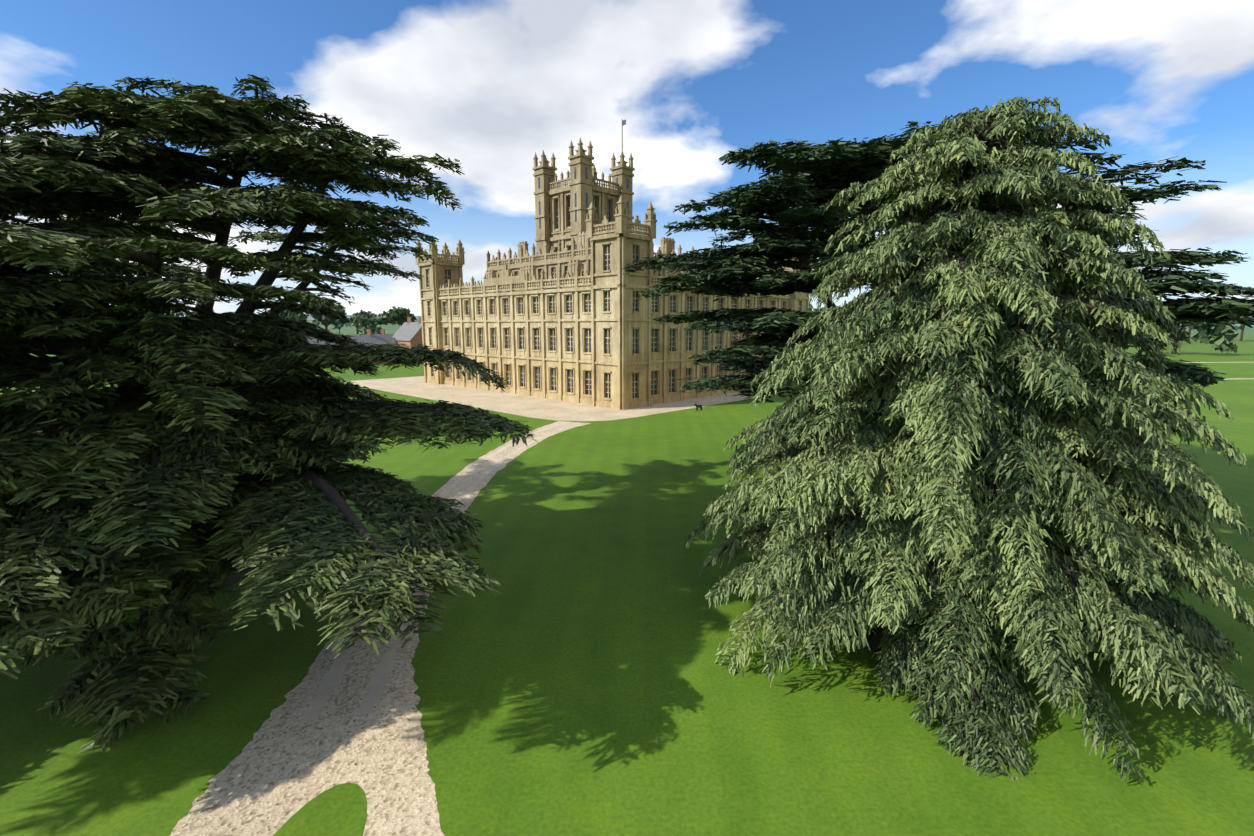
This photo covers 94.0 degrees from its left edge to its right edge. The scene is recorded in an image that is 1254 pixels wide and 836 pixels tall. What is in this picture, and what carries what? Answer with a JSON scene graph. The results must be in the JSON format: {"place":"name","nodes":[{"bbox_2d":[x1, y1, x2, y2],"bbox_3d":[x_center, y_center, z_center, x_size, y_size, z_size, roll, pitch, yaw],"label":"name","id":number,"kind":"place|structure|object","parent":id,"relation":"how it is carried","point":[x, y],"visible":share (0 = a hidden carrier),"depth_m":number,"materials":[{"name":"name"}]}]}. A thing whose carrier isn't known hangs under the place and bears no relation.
{"place":"outdoors","nodes":[
{"label":"outdoors","id":0,"kind":"place"},
{"bbox_2d":[170,421,589,835],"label":"gravel path","id":1,"kind":"structure","parent":0,"point":[278,772],"depth_m":14.46,"materials":[{"name":"beige gravel"}]},
{"bbox_2d":[273,782,366,835],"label":"lawn island","id":2,"kind":"structure","parent":1,"relation":"on","point":[339,810],"depth_m":12.68,"materials":[{"name":"green plant"}]},
{"bbox_2d":[357,422,579,714],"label":"wheel track","id":3,"kind":"structure","parent":1,"relation":"on","point":[381,674],"depth_m":18.55,"materials":[{"name":"beige gravel"}]},
{"bbox_2d":[299,422,567,721],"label":"wheel track","id":4,"kind":"structure","parent":0,"point":[330,679],"depth_m":17.91,"materials":[{"name":"beige gravel"}]},
{"bbox_2d":[0,330,1253,835],"bbox_3d":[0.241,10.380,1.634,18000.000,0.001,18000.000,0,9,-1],"label":"ground","id":5,"kind":"structure","parent":0,"point":[574,678],"depth_m":16.24,"materials":[{"name":"green plant"}]},
{"bbox_2d":[134,537,269,587],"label":"soil","id":6,"kind":"structure","parent":5,"relation":"on","point":[234,578],"depth_m":24.86,"materials":[{"name":"brown soil"}]},
{"bbox_2d":[0,74,537,752],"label":"cedar","id":7,"kind":"object","parent":5,"relation":"on","point":[54,604],"depth_m":17.16,"materials":[{"name":"green plant"}]},
{"bbox_2d":[306,317,423,364],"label":"outbuildings","id":8,"kind":"structure","parent":5,"relation":"on","point":[408,332],"depth_m":160.94,"materials":[{"name":"brick"}]},
{"bbox_2d":[341,376,776,420],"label":"gravel forecourt","id":9,"kind":"structure","parent":5,"relation":"on","point":[530,406],"depth_m":80.63,"materials":[{"name":"beige gravel"}]},
{"bbox_2d":[416,119,812,409],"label":"castle","id":10,"kind":"structure","parent":5,"relation":"on","point":[564,314],"depth_m":86.14,"materials":[{"name":"stone"}]},
{"bbox_2d":[694,403,703,410],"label":"dog","id":11,"kind":"object","parent":5,"relation":"on","point":[698,406],"visible":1,"depth_m":73.05},
{"bbox_2d":[175,303,1253,353],"bbox_3d":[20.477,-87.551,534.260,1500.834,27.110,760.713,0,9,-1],"label":"trees","id":12,"kind":"object","parent":5,"relation":"on","point":[394,315],"depth_m":225.85,"materials":[{"name":"green plant"}]},
{"bbox_2d":[620,112,1253,428],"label":"cedar","id":13,"kind":"object","parent":5,"relation":"on","point":[735,277],"depth_m":32.52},
{"bbox_2d":[853,587,1022,684],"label":"soil under deodar","id":14,"kind":"structure","parent":5,"relation":"on","point":[873,640],"depth_m":19.80,"materials":[{"name":"brown soil"}]},
{"bbox_2d":[686,95,1253,781],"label":"deodar cedar","id":15,"kind":"object","parent":5,"relation":"on","point":[1088,541],"depth_m":16.33,"materials":[{"name":"green plant"}]},
{"bbox_2d":[0,0,1253,316],"label":"sky","id":16,"kind":"structure","parent":0,"point":[488,86],"materials":[{"name":"blue"}]},
{"bbox_2d":[218,320,1253,330],"bbox_3d":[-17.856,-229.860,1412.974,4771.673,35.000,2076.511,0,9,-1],"label":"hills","id":17,"kind":"structure","parent":0,"point":[389,326],"depth_m":1443.85,"materials":[{"name":"green plant"}]},
{"bbox_2d":[307,315,1253,325],"bbox_3d":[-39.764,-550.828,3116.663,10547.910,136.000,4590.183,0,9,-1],"label":"hills","id":18,"kind":"structure","parent":0,"point":[309,317],"depth_m":3478.23,"materials":[{"name":"green plant"}]},
{"bbox_2d":[1184,362,1241,362],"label":"path","id":19,"kind":"structure","parent":0,"point":[1213,362],"depth_m":167.56,"materials":[{"name":"beige gravel"}]},
{"bbox_2d":[1224,378,1253,379],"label":"path","id":20,"kind":"structure","parent":0,"point":[1238,378],"depth_m":117.08,"materials":[{"name":"beige gravel"}]}
]}

